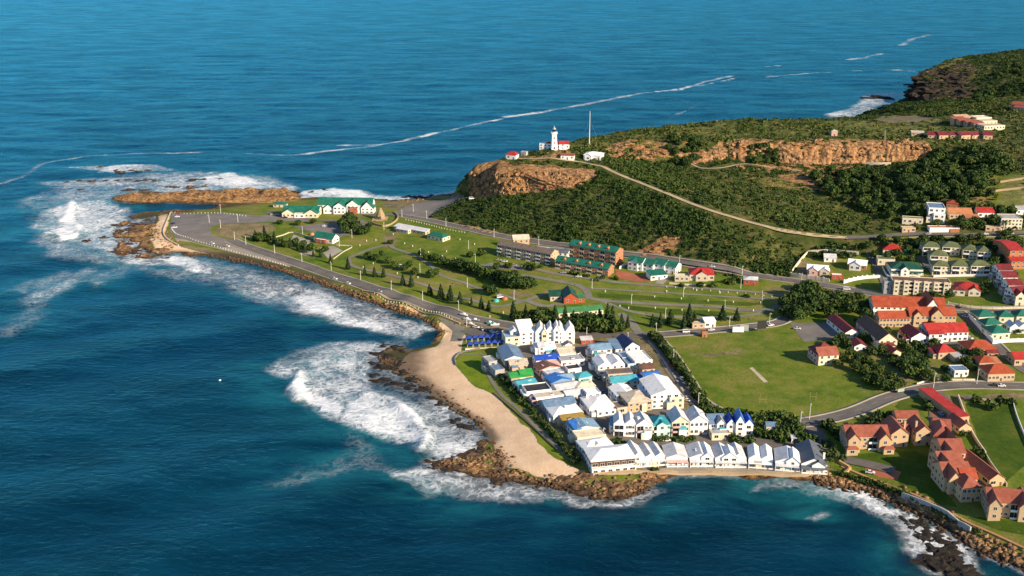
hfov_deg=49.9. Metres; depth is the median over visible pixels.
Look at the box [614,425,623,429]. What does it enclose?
glass door
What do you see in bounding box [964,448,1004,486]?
estate house
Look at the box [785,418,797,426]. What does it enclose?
shrub
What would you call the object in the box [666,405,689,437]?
village house
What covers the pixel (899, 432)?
estate house
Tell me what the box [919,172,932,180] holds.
bush
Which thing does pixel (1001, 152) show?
bush
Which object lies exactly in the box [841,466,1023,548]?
coastal path wall
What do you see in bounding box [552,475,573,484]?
sea rock
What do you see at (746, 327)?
billboard
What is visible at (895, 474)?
terrace
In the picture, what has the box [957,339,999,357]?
town house
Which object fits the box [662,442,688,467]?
village house
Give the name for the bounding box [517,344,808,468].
paved yard
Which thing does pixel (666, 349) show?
shrub
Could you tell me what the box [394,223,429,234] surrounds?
ablution block
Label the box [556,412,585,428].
village house
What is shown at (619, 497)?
sea rock
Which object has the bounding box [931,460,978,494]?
estate house
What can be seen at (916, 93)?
sea rock
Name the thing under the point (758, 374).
pitch strip
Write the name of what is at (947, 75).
sea rock
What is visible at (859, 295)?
broad tree
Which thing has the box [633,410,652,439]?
village house
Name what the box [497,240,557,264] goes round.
apartment block
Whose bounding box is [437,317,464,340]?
boat ramp
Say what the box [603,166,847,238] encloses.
cart track
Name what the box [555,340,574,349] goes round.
village house
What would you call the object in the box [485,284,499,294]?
broad tree
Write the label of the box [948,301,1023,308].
school wall
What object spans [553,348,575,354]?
village house
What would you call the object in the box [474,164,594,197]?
cliff
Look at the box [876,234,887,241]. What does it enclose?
broad tree
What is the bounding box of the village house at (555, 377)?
[545,372,574,386]
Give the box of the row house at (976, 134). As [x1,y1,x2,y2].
[969,131,981,138]
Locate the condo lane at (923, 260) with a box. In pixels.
[917,256,930,273]
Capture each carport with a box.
[949,351,966,361]
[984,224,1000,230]
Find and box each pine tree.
[251,230,257,240]
[272,230,275,242]
[345,257,350,269]
[372,267,376,276]
[381,266,385,277]
[400,273,405,285]
[408,274,413,286]
[426,284,432,295]
[437,284,443,298]
[446,285,453,301]
[456,292,462,303]
[478,295,484,308]
[486,300,491,310]
[509,300,515,316]
[551,305,558,323]
[562,306,567,317]
[597,308,602,318]
[603,303,610,319]
[608,305,615,330]
[619,313,625,331]
[625,315,629,327]
[649,314,654,326]
[657,312,662,327]
[665,309,674,324]
[680,312,686,328]
[686,303,693,326]
[692,311,696,320]
[718,305,727,320]
[733,308,740,320]
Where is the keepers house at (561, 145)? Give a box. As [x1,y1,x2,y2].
[557,141,569,149]
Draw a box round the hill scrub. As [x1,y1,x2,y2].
[429,48,1023,276]
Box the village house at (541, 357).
[532,353,559,362]
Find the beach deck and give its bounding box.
[465,347,496,349]
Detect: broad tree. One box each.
[253,232,264,240]
[264,233,271,240]
[275,238,281,245]
[281,240,290,246]
[291,237,298,243]
[294,220,300,224]
[298,240,306,246]
[306,243,316,250]
[320,246,329,251]
[337,217,348,226]
[340,224,351,232]
[341,212,357,224]
[349,220,361,231]
[357,225,369,234]
[363,251,372,257]
[365,222,372,228]
[372,253,380,260]
[384,256,392,262]
[389,260,399,267]
[399,264,409,270]
[410,267,419,274]
[420,253,431,259]
[427,269,436,277]
[430,253,441,260]
[437,255,447,266]
[443,258,453,267]
[451,258,464,268]
[455,259,470,271]
[463,261,475,271]
[466,251,474,257]
[469,262,484,274]
[476,249,486,255]
[477,266,492,276]
[481,284,490,290]
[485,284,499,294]
[488,270,499,282]
[492,262,499,268]
[496,270,508,284]
[503,262,512,267]
[504,273,515,286]
[509,270,521,277]
[511,276,525,288]
[512,310,525,319]
[518,276,533,288]
[522,263,528,268]
[524,309,536,321]
[527,277,537,287]
[528,263,537,270]
[532,308,548,321]
[537,306,549,312]
[557,317,566,324]
[562,316,578,323]
[572,318,581,331]
[573,313,584,325]
[578,314,589,329]
[579,311,591,314]
[580,313,602,330]
[586,317,607,331]
[596,318,611,331]
[608,319,624,332]
[777,296,789,305]
[777,304,792,316]
[783,291,800,301]
[783,299,793,305]
[789,304,805,319]
[790,283,806,292]
[792,298,808,307]
[794,292,809,301]
[797,285,814,294]
[799,279,814,285]
[803,295,822,309]
[803,308,810,318]
[804,288,824,296]
[804,306,815,316]
[810,281,822,290]
[814,293,829,303]
[820,301,836,309]
[821,288,833,297]
[823,307,838,316]
[826,337,839,345]
[830,298,841,307]
[832,359,843,366]
[833,289,844,296]
[834,295,850,306]
[834,332,847,339]
[839,338,851,346]
[839,352,848,359]
[840,292,855,301]
[843,302,857,312]
[845,347,855,355]
[849,359,861,370]
[851,299,868,309]
[851,353,862,362]
[855,292,865,298]
[856,332,868,340]
[857,307,872,316]
[857,364,870,373]
[861,355,873,364]
[861,374,872,383]
[862,241,871,249]
[862,369,877,376]
[863,347,877,355]
[867,361,878,369]
[869,249,878,256]
[871,374,884,384]
[874,344,887,354]
[875,364,885,373]
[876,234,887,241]
[876,378,890,389]
[881,240,889,245]
[884,251,892,256]
[884,326,891,332]
[886,352,895,358]
[886,371,896,379]
[887,356,899,364]
[890,381,901,390]
[891,248,903,255]
[892,236,902,242]
[896,255,903,260]
[896,358,911,369]
[896,378,906,386]
[897,338,906,345]
[900,364,921,377]
[901,342,913,350]
[901,350,915,359]
[903,244,912,251]
[905,350,924,358]
[906,254,915,260]
[906,357,921,364]
[909,202,924,210]
[909,249,920,254]
[909,340,921,350]
[910,239,921,247]
[913,361,929,374]
[916,207,926,216]
[916,234,929,241]
[917,344,927,352]
[920,356,930,365]
[920,368,935,379]
[928,338,940,343]
[929,375,937,382]
[930,234,937,240]
[930,291,940,296]
[932,219,941,225]
[937,235,944,240]
[940,364,948,370]
[940,374,952,380]
[944,290,955,298]
[948,218,959,225]
[953,233,968,240]
[955,192,962,199]
[957,215,965,223]
[959,219,974,229]
[959,348,969,355]
[959,355,974,364]
[965,362,977,370]
[967,234,974,240]
[967,347,984,356]
[968,203,978,211]
[969,216,983,225]
[974,232,985,238]
[977,220,986,228]
[979,286,988,294]
[981,279,993,287]
[983,201,995,208]
[984,213,1001,223]
[985,239,992,246]
[987,260,996,268]
[988,256,1001,263]
[991,244,998,252]
[991,254,1004,260]
[994,204,1006,213]
[994,235,1007,239]
[1000,229,1010,235]
[1006,205,1016,212]
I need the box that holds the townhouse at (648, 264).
[643,258,655,270]
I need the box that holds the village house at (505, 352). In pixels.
[496,343,523,366]
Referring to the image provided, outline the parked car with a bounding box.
[865,469,874,473]
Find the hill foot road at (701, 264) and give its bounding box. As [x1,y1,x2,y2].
[396,214,1019,310]
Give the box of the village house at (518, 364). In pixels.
[508,358,528,370]
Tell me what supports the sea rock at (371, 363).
on the terrain at (719, 366)
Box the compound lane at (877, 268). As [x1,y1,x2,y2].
[866,252,884,284]
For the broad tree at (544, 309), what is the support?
on the terrain at (719, 366)
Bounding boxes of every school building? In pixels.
[874,310,910,327]
[905,306,956,326]
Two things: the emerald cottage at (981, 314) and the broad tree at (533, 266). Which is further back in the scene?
the broad tree at (533, 266)
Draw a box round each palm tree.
[826,458,836,467]
[957,220,968,231]
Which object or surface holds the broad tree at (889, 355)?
on the terrain at (719, 366)
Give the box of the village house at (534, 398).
[529,390,563,406]
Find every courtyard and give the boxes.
[615,270,649,281]
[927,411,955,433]
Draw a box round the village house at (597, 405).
[579,394,615,416]
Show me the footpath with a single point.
(736, 164)
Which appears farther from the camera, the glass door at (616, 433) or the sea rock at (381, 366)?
the sea rock at (381, 366)
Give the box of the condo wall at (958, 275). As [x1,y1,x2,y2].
[933,274,988,276]
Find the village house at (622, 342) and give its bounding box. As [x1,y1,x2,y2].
[607,333,639,354]
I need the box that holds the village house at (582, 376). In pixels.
[573,371,592,380]
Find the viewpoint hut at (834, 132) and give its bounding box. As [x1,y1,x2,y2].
[830,129,837,135]
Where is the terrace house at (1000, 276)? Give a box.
[993,271,1018,287]
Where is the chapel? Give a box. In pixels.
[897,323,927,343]
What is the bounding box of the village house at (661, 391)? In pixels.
[637,373,683,409]
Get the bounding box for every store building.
[691,316,715,327]
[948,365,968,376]
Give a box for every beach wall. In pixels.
[454,348,479,364]
[493,392,572,462]
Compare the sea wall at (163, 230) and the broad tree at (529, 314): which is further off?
the sea wall at (163, 230)
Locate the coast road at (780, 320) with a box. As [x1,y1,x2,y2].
[659,289,860,335]
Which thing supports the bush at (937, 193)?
on the terrain at (719, 366)
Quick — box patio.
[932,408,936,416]
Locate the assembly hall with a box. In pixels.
[919,322,968,342]
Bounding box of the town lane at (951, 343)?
[924,342,1023,344]
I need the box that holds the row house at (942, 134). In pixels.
[936,131,948,138]
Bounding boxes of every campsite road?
[346,258,548,306]
[348,244,518,299]
[481,264,782,295]
[517,297,587,306]
[520,274,781,311]
[586,287,772,299]
[599,301,764,318]
[617,313,645,334]
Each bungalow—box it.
[583,151,603,160]
[674,267,714,281]
[952,282,981,296]
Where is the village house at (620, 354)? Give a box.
[616,350,631,359]
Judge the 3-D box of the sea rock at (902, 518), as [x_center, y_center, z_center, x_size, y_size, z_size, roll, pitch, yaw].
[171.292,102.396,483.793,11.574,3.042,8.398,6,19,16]
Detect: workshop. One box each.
[826,313,858,337]
[850,337,866,350]
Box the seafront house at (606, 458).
[583,444,635,474]
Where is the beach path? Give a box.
[460,353,567,454]
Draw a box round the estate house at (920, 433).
[906,414,931,445]
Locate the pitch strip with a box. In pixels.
[750,367,767,382]
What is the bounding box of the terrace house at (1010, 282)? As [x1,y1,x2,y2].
[998,278,1023,295]
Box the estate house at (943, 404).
[919,387,969,421]
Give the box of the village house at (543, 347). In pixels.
[531,341,556,354]
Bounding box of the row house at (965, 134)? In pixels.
[956,131,970,138]
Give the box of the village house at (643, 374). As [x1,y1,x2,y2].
[636,370,660,383]
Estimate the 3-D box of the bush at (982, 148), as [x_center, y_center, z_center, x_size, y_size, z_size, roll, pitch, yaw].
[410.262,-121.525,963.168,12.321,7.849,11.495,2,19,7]
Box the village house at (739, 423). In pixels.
[725,407,753,436]
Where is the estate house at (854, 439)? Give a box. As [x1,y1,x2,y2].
[839,421,894,455]
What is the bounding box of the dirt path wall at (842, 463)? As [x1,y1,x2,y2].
[834,456,851,474]
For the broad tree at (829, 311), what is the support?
on the terrain at (719, 366)
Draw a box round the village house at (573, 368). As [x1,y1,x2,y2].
[560,363,580,372]
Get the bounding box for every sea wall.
[163,212,178,245]
[363,290,460,323]
[590,470,818,476]
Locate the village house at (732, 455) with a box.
[711,442,746,468]
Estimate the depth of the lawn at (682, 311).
722.49 m
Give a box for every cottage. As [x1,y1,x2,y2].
[807,264,829,275]
[823,253,836,261]
[847,258,867,270]
[876,256,894,264]
[882,244,901,254]
[927,343,955,358]
[970,309,996,320]
[972,355,1001,367]
[977,317,1002,326]
[981,325,1010,339]
[994,310,1014,322]
[1004,319,1023,333]
[1006,352,1023,365]
[1010,309,1023,321]
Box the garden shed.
[790,434,797,442]
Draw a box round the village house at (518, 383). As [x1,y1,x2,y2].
[512,377,537,390]
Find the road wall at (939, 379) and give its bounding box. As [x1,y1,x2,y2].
[916,378,974,383]
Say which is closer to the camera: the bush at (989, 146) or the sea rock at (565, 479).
the sea rock at (565, 479)
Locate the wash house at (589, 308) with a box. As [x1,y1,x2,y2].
[556,304,603,317]
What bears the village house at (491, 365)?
on the terrain at (719, 366)
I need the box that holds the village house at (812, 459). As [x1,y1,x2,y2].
[795,439,827,475]
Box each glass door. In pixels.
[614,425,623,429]
[614,431,623,435]
[637,426,643,431]
[868,438,876,442]
[868,444,876,448]
[1009,512,1016,517]
[1010,504,1017,509]
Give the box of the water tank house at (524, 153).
[521,151,527,155]
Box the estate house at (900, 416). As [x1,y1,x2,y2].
[891,410,919,423]
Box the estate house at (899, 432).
[880,415,910,446]
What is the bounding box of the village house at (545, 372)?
[541,367,563,380]
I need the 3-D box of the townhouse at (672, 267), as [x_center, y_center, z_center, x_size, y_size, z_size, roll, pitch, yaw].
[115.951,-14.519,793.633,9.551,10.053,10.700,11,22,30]
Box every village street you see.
[527,344,774,444]
[577,346,612,425]
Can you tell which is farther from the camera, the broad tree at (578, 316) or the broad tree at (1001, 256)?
the broad tree at (1001, 256)
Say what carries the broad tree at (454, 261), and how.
on the terrain at (719, 366)
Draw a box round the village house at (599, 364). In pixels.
[588,353,624,375]
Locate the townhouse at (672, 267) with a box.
[665,260,680,273]
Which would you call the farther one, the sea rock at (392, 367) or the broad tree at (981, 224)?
the broad tree at (981, 224)
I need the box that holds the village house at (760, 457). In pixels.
[747,443,772,469]
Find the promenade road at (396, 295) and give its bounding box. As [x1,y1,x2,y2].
[227,239,646,337]
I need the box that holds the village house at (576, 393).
[561,387,583,399]
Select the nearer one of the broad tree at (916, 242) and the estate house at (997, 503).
the estate house at (997, 503)
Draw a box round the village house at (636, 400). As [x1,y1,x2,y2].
[612,389,652,413]
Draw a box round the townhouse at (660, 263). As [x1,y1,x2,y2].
[654,258,670,269]
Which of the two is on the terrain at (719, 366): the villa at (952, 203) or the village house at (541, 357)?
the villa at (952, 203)
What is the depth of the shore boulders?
511.99 m
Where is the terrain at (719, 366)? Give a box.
[111,52,1023,572]
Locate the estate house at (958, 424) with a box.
[946,412,971,434]
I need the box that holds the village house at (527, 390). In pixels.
[520,382,550,400]
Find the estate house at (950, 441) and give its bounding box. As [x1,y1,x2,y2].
[929,426,966,458]
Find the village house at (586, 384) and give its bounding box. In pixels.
[575,380,595,388]
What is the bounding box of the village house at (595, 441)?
[575,436,613,454]
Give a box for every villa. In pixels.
[540,246,569,256]
[925,202,945,223]
[945,207,978,219]
[946,199,958,207]
[950,114,1004,129]
[974,207,994,217]
[997,214,1022,229]
[1011,101,1023,110]
[1012,288,1023,305]
[1014,206,1023,214]
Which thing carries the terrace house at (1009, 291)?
on the terrain at (719, 366)
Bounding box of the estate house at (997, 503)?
[980,484,1023,521]
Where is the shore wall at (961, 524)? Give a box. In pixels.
[901,492,971,530]
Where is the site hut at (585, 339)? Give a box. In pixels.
[579,336,592,344]
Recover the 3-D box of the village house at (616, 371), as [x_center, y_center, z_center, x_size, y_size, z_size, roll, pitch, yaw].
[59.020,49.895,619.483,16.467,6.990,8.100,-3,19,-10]
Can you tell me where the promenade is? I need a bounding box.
[642,467,804,474]
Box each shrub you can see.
[499,375,506,381]
[502,379,511,385]
[508,385,516,391]
[516,395,525,402]
[521,399,528,405]
[528,408,537,414]
[537,416,544,422]
[542,422,551,429]
[548,429,556,436]
[553,432,562,439]
[560,443,567,449]
[561,446,575,453]
[566,448,575,457]
[571,454,580,463]
[574,270,582,275]
[613,437,622,444]
[647,330,660,337]
[650,334,662,341]
[651,434,657,440]
[655,337,666,342]
[656,339,667,346]
[656,435,662,441]
[658,342,668,349]
[662,434,669,441]
[663,346,675,353]
[664,349,676,356]
[670,356,681,362]
[670,435,679,442]
[672,359,685,366]
[673,361,686,370]
[676,435,683,441]
[678,368,687,374]
[682,370,691,375]
[685,378,696,386]
[688,435,695,441]
[690,390,706,398]
[696,281,703,287]
[696,401,711,411]
[697,394,706,399]
[704,405,713,412]
[708,282,717,287]
[708,405,718,412]
[714,407,722,412]
[720,408,729,413]
[727,432,739,441]
[728,279,736,284]
[740,437,746,443]
[744,433,755,443]
[747,411,758,420]
[753,425,762,432]
[754,419,764,428]
[754,429,762,438]
[759,410,769,422]
[761,410,772,420]
[763,429,770,438]
[767,429,776,438]
[769,410,780,420]
[772,417,786,429]
[774,425,785,434]
[774,431,791,443]
[775,410,790,421]
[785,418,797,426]
[785,424,794,433]
[792,422,806,431]
[793,428,805,435]
[795,432,811,442]
[810,434,818,441]
[819,418,833,429]
[819,449,829,458]
[821,438,832,446]
[824,420,838,431]
[828,445,839,454]
[829,426,839,435]
[831,453,846,461]
[834,432,839,440]
[837,469,844,476]
[860,476,870,483]
[861,420,871,424]
[864,413,881,424]
[874,411,885,421]
[875,409,891,416]
[876,480,883,488]
[884,484,890,490]
[923,402,935,410]
[958,430,967,436]
[970,394,983,402]
[970,446,984,455]
[974,529,980,535]
[978,451,986,458]
[983,398,1000,410]
[994,395,1006,403]
[1006,397,1017,405]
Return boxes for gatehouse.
[831,273,842,279]
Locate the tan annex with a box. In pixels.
[511,234,529,243]
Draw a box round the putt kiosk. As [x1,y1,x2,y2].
[313,231,339,243]
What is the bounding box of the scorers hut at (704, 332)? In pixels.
[701,329,707,336]
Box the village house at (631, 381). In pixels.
[606,374,638,388]
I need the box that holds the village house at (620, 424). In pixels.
[609,411,635,436]
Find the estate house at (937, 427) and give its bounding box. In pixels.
[929,418,951,437]
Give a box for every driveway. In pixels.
[655,274,670,284]
[803,424,895,472]
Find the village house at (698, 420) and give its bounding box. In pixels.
[684,405,708,434]
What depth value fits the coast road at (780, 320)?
693.58 m
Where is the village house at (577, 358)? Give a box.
[557,353,584,367]
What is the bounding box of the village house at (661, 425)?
[649,415,670,437]
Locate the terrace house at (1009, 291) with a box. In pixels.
[1002,286,1023,303]
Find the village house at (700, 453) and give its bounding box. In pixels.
[685,441,713,467]
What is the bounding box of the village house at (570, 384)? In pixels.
[550,380,577,390]
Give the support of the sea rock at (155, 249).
on the terrain at (719, 366)
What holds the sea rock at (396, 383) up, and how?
on the terrain at (719, 366)
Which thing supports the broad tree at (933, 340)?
on the terrain at (719, 366)
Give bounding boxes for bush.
[666,143,671,149]
[669,135,677,142]
[672,147,679,153]
[672,157,679,163]
[675,138,682,144]
[680,146,690,151]
[680,157,693,162]
[682,136,690,141]
[683,159,691,165]
[687,141,696,146]
[688,153,699,160]
[690,136,697,141]
[690,145,699,151]
[696,140,704,145]
[747,154,754,160]
[751,156,761,162]
[755,152,763,156]
[761,142,769,147]
[762,153,770,158]
[771,155,779,161]
[808,171,819,179]
[811,169,822,178]
[815,180,823,187]
[821,174,834,181]
[821,184,829,190]
[823,181,834,185]
[824,164,835,173]
[826,185,840,195]
[834,168,846,176]
[834,177,849,187]
[839,171,851,179]
[840,194,848,201]
[841,186,852,194]
[846,168,856,175]
[847,178,855,184]
[850,181,863,190]
[855,186,869,195]
[855,197,867,207]
[858,178,871,186]
[860,172,871,179]
[860,193,871,201]
[862,204,877,212]
[867,168,879,178]
[867,188,881,197]
[868,201,879,208]
[869,197,882,202]
[875,175,882,180]
[875,184,883,189]
[877,202,890,210]
[881,178,893,184]
[881,186,891,192]
[882,208,894,217]
[885,194,895,201]
[887,200,901,210]
[893,180,908,189]
[899,173,908,178]
[900,165,912,173]
[902,188,911,195]
[903,178,913,184]
[905,174,918,180]
[905,181,919,189]
[905,208,915,214]
[907,192,919,201]
[909,160,920,166]
[912,167,921,174]
[913,174,922,181]
[913,190,926,196]
[915,184,929,193]
[917,195,929,204]
[918,158,930,167]
[918,163,932,173]
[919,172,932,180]
[922,181,933,188]
[927,175,941,183]
[927,187,947,199]
[929,152,945,161]
[929,168,943,178]
[930,157,937,162]
[931,161,946,168]
[936,147,948,154]
[939,183,949,191]
[941,170,952,179]
[942,159,950,164]
[942,166,959,173]
[947,179,962,189]
[950,153,962,163]
[950,174,968,185]
[951,189,960,197]
[957,194,969,205]
[958,151,970,154]
[960,185,976,196]
[961,144,978,154]
[963,155,976,164]
[964,170,977,179]
[968,173,982,185]
[969,153,982,162]
[973,163,992,170]
[974,150,985,161]
[975,169,990,179]
[975,181,987,189]
[975,189,984,196]
[976,144,987,151]
[976,158,988,164]
[979,93,991,100]
[980,177,989,185]
[983,153,993,164]
[985,144,995,150]
[985,188,995,196]
[987,148,1004,154]
[988,155,1005,166]
[988,164,1001,173]
[990,150,999,156]
[995,71,1003,75]
[1001,155,1013,165]
[1002,91,1010,96]
[1006,88,1013,93]
[1007,84,1017,88]
[1011,61,1021,66]
[1012,90,1020,95]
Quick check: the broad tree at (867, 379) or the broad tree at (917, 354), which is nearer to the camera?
the broad tree at (867, 379)
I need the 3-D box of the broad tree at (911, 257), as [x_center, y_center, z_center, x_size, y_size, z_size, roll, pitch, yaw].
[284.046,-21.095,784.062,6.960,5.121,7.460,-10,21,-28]
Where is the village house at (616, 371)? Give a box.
[602,367,632,381]
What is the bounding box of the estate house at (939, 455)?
[927,450,963,469]
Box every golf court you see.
[291,235,310,244]
[300,250,315,256]
[320,246,342,257]
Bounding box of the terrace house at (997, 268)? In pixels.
[988,264,1013,279]
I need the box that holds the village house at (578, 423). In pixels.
[565,417,599,433]
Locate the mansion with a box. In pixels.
[886,261,923,276]
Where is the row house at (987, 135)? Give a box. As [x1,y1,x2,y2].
[980,131,992,139]
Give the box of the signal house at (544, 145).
[539,141,550,149]
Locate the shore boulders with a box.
[102,188,1023,568]
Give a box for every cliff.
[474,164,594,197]
[606,141,655,159]
[674,147,727,163]
[728,141,927,165]
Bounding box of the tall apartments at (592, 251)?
[568,239,623,266]
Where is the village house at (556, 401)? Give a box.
[538,396,576,413]
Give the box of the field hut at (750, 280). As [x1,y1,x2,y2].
[743,276,757,284]
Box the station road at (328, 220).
[265,211,395,220]
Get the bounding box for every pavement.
[175,238,289,266]
[223,241,507,328]
[235,238,534,325]
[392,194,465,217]
[393,215,1010,312]
[401,213,1021,306]
[648,341,1023,427]
[657,316,779,331]
[663,319,792,336]
[665,339,1023,417]
[908,235,1023,237]
[950,305,1023,366]
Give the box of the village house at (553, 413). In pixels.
[545,403,583,422]
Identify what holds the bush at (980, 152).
on the terrain at (719, 366)
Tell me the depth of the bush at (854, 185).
895.35 m
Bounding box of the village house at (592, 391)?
[581,387,600,396]
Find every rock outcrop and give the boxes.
[493,171,498,179]
[512,178,517,184]
[633,145,643,150]
[647,153,657,156]
[656,148,667,151]
[660,152,671,154]
[736,140,747,145]
[757,147,768,151]
[777,145,787,150]
[778,167,790,169]
[781,150,802,153]
[793,142,804,145]
[813,138,822,143]
[859,146,872,151]
[896,140,907,144]
[907,143,918,147]
[918,144,930,149]
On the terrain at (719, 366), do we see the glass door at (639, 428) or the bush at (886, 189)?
the bush at (886, 189)
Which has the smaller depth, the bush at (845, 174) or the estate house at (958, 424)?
the estate house at (958, 424)
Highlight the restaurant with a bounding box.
[282,205,321,217]
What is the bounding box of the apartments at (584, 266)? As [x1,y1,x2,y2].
[555,255,614,276]
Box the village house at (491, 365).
[481,355,504,376]
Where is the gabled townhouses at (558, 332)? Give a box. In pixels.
[535,320,574,343]
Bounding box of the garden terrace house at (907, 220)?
[902,216,922,224]
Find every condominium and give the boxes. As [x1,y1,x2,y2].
[918,241,940,255]
[927,250,948,261]
[929,260,950,274]
[939,241,960,255]
[948,260,969,273]
[960,244,976,258]
[966,260,990,273]
[975,245,991,259]
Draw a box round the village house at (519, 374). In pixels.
[506,368,533,384]
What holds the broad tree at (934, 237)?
on the terrain at (719, 366)
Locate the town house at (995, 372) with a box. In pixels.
[977,363,1014,381]
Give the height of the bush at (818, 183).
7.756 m
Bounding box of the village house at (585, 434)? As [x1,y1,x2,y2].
[568,427,605,443]
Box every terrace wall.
[995,186,1023,191]
[1000,177,1023,182]
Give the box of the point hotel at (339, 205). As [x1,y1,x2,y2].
[317,197,375,213]
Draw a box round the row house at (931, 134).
[926,131,937,138]
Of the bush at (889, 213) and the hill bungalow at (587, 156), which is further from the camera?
the hill bungalow at (587, 156)
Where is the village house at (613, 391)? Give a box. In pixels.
[608,383,631,401]
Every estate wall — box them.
[958,394,985,452]
[964,396,993,401]
[985,453,1007,486]
[1013,403,1023,434]
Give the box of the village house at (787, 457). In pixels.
[774,445,800,471]
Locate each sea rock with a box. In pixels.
[108,249,134,252]
[128,228,140,231]
[130,249,139,253]
[145,247,166,252]
[182,185,199,188]
[367,373,380,377]
[368,361,379,365]
[369,377,391,382]
[370,351,386,355]
[373,364,389,369]
[378,353,399,358]
[385,345,404,349]
[385,366,399,369]
[388,381,405,385]
[393,360,405,365]
[394,369,410,375]
[399,384,415,389]
[404,377,419,382]
[413,388,430,391]
[430,463,442,469]
[434,401,445,405]
[440,467,452,471]
[446,464,462,470]
[449,417,460,423]
[452,465,472,472]
[456,423,474,429]
[456,456,473,465]
[466,452,484,458]
[472,448,484,452]
[472,460,493,466]
[472,471,488,477]
[477,440,495,444]
[486,455,502,461]
[488,466,504,472]
[490,477,504,485]
[495,470,510,478]
[505,476,526,481]
[516,479,537,484]
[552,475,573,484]
[566,482,582,489]
[569,488,589,495]
[571,471,605,481]
[579,486,597,493]
[590,491,605,499]
[592,477,613,488]
[600,489,617,496]
[608,480,630,490]
[612,494,628,501]
[616,485,636,491]
[630,481,642,485]
[643,477,657,486]
[656,477,667,483]
[871,95,893,98]
[898,515,907,521]
[903,88,913,94]
[904,522,918,528]
[908,89,926,97]
[908,553,938,564]
[909,518,928,526]
[910,72,933,82]
[913,534,930,542]
[914,85,933,90]
[916,81,947,86]
[916,93,942,98]
[916,96,937,100]
[918,68,937,72]
[919,79,941,84]
[920,526,944,536]
[922,557,955,572]
[924,86,956,93]
[925,542,942,551]
[929,533,949,543]
[933,548,963,557]
[938,86,961,92]
[941,72,958,78]
[941,570,985,575]
[943,540,957,550]
[943,555,964,563]
[946,78,963,83]
[946,561,976,574]
[949,93,965,98]
[950,63,971,66]
[951,72,973,79]
[954,88,974,93]
[955,92,973,96]
[956,77,970,83]
[960,68,982,72]
[960,83,973,87]
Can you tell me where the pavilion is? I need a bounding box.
[807,342,839,365]
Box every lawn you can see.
[455,351,567,459]
[596,293,761,305]
[615,304,740,315]
[850,451,956,508]
[895,397,923,410]
[966,403,1023,480]
[967,517,1023,534]
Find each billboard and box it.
[732,327,743,331]
[740,325,748,330]
[757,320,766,331]
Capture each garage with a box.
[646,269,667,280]
[764,421,776,429]
[910,130,924,135]
[927,225,959,232]
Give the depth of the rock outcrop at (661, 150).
987.34 m
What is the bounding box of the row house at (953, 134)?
[947,131,958,137]
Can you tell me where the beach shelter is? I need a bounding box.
[273,202,287,206]
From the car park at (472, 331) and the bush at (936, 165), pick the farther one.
the bush at (936, 165)
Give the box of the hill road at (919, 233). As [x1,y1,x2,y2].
[845,231,1023,238]
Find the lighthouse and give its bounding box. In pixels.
[551,126,557,149]
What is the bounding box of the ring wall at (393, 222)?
[370,211,397,226]
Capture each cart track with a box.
[519,157,602,166]
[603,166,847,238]
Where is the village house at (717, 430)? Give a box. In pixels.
[704,413,730,439]
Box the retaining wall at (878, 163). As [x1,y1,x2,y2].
[865,162,890,165]
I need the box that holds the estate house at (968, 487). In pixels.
[954,473,981,502]
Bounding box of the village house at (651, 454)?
[626,440,665,467]
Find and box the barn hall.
[855,314,897,347]
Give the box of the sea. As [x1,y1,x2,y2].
[0,0,1023,575]
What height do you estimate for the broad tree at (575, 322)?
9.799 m
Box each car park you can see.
[169,213,312,246]
[294,220,367,236]
[461,327,502,339]
[482,263,529,269]
[651,341,697,401]
[790,323,837,341]
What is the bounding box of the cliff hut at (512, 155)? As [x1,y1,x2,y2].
[505,151,518,158]
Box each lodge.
[427,232,450,241]
[548,285,584,303]
[883,344,900,357]
[900,226,915,232]
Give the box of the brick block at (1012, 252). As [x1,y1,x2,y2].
[993,240,1023,268]
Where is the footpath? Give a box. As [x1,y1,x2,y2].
[691,163,799,170]
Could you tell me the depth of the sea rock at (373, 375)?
637.04 m
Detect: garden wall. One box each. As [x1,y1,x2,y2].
[669,282,706,285]
[968,312,993,341]
[992,338,1023,343]
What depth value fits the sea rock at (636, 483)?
510.59 m
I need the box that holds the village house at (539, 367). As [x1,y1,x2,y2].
[532,359,560,375]
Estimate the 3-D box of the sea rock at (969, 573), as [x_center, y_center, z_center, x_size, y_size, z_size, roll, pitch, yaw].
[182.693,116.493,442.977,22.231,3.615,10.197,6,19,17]
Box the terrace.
[865,467,900,479]
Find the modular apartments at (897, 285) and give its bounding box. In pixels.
[882,276,950,294]
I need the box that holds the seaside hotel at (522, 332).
[502,319,534,345]
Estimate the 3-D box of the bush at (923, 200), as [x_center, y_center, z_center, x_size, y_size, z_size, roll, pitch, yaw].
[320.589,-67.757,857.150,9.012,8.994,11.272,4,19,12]
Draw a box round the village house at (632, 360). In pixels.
[622,350,651,372]
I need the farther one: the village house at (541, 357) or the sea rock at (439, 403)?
the village house at (541, 357)
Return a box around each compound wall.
[790,272,829,281]
[792,251,807,270]
[808,249,858,254]
[843,274,879,283]
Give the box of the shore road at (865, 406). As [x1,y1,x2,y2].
[648,337,1023,424]
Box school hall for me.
[868,290,945,316]
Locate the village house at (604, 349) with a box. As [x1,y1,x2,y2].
[585,342,612,357]
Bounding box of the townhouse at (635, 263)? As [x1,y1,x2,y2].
[627,255,645,270]
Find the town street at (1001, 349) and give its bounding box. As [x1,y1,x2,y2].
[946,306,1023,372]
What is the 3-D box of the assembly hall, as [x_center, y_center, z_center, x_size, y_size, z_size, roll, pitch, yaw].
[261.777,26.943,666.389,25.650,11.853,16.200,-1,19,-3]
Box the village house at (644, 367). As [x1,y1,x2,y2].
[634,362,655,373]
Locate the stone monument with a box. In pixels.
[372,208,387,220]

